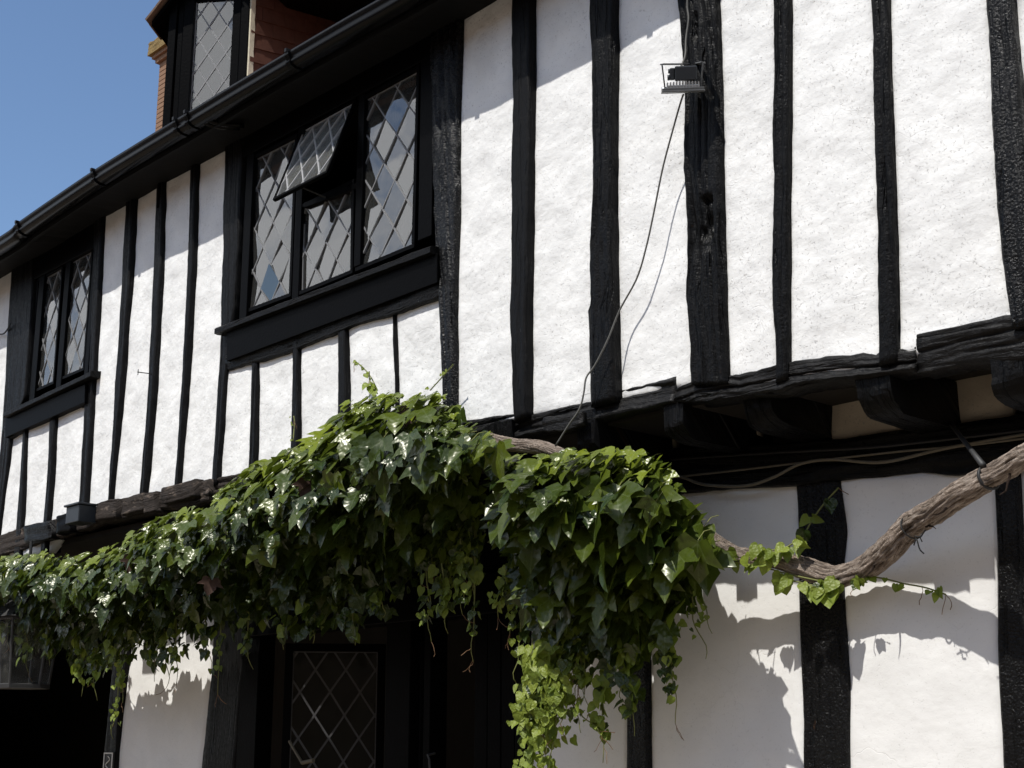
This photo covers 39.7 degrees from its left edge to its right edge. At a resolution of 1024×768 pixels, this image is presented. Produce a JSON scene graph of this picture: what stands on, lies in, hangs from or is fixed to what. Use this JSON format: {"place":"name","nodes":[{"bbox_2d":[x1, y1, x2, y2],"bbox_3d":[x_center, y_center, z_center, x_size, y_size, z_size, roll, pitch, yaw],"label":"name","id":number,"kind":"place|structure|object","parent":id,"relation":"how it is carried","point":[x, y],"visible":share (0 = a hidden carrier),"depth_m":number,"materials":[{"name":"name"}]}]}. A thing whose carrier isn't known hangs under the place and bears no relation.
{"place":"outdoors","nodes":[
{"label":"outdoors","id":0,"kind":"place"},
{"bbox_2d":[0,0,159,235],"label":"sky","id":1,"kind":"structure","parent":0,"point":[79,82],"materials":[{"name":"blue"}]},
{"bbox_3d":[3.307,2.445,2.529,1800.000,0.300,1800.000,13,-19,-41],"label":"street paving","id":2,"kind":"structure","parent":0,"visible":0},
{"bbox_2d":[0,0,1023,767],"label":"timber framed house","id":3,"kind":"structure","parent":2,"relation":"on","point":[408,198],"depth_m":6.76,"materials":[{"name":"paint"}]},
{"bbox_2d":[0,541,55,689],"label":"wall lantern","id":4,"kind":"object","parent":3,"relation":"attached to","point":[7,610],"depth_m":9.98,"materials":[{"name":"metal"}]},
{"bbox_2d":[3,223,100,437],"bbox_3d":[-3.442,-0.417,10.794,0.166,1.477,1.492,13,-19,-41],"label":"window","id":5,"kind":"structure","parent":3,"relation":"in","point":[61,339],"depth_m":10.77,"materials":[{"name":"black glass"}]},
{"bbox_2d":[64,502,97,525],"bbox_3d":[-2.959,0.892,9.726,0.145,0.131,0.218,13,-19,-41],"label":"junction box","id":6,"kind":"object","parent":3,"relation":"attached to","point":[80,513],"visible":1,"depth_m":9.67,"materials":[{"name":"grey plastic"}]},
{"bbox_2d":[103,752,114,767],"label":"notice","id":7,"kind":"object","parent":3,"relation":"attached to","point":[108,759],"visible":1,"depth_m":9.99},
{"bbox_2d":[214,35,440,360],"bbox_3d":[-1.113,-1.041,8.274,0.263,1.501,2.139,13,-19,-41],"label":"window","id":8,"kind":"structure","parent":3,"relation":"in","point":[316,249],"depth_m":8.19,"materials":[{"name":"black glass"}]},
{"bbox_2d":[0,360,1023,767],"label":"climbing vine","id":9,"kind":"object","parent":3,"relation":"attached to","point":[608,552],"visible":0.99,"depth_m":6.72,"materials":[{"name":"green plant"}]},
{"bbox_2d":[900,518,925,553],"bbox_3d":[1.510,0.566,5.344,0.129,0.157,0.088,48,-49,-71],"label":"wire tie","id":10,"kind":"object","parent":9,"relation":"hanging from","point":[918,537],"visible":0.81,"depth_m":5.32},
{"bbox_2d":[660,61,704,93],"bbox_3d":[0.740,-1.332,6.161,0.195,0.210,0.173,-1,-14,5],"label":"floodlight","id":11,"kind":"object","parent":3,"relation":"attached to","point":[682,73],"visible":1,"depth_m":6.08,"materials":[{"name":"metal"}]},
{"bbox_2d":[555,94,683,445],"bbox_3d":[0.488,-0.483,6.271,0.061,1.432,0.822,12,-19,-40],"label":"floodlight cable","id":12,"kind":"object","parent":11,"relation":"hanging from","point":[589,372],"visible":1,"depth_m":6.23,"materials":[{"name":"black plastic"}]},
{"bbox_2d":[680,0,689,65],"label":"cable","id":13,"kind":"object","parent":3,"relation":"attached to","point":[687,28],"visible":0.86,"depth_m":6.30,"materials":[{"name":"grey plastic"}]},
{"bbox_2d":[671,429,1023,460],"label":"cable","id":14,"kind":"object","parent":3,"relation":"attached to","point":[865,447],"visible":0.98,"depth_m":5.83,"materials":[{"name":"black plastic"}]},
{"bbox_2d":[671,437,1023,478],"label":"cable","id":15,"kind":"object","parent":3,"relation":"attached to","point":[873,454],"visible":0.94,"depth_m":5.79,"materials":[{"name":"black plastic"}]},
{"bbox_2d":[677,433,1023,487],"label":"cable","id":16,"kind":"object","parent":3,"relation":"attached to","point":[852,461],"visible":0.87,"depth_m":5.82,"materials":[{"name":"black plastic"}]},
{"bbox_2d":[949,421,999,489],"bbox_3d":[1.707,0.254,5.242,0.087,0.362,0.526,-2,-14,8],"label":"branch tie","id":17,"kind":"object","parent":3,"relation":"attached to","point":[979,460],"visible":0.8,"depth_m":5.09,"materials":[{"name":"metal"}]}
]}

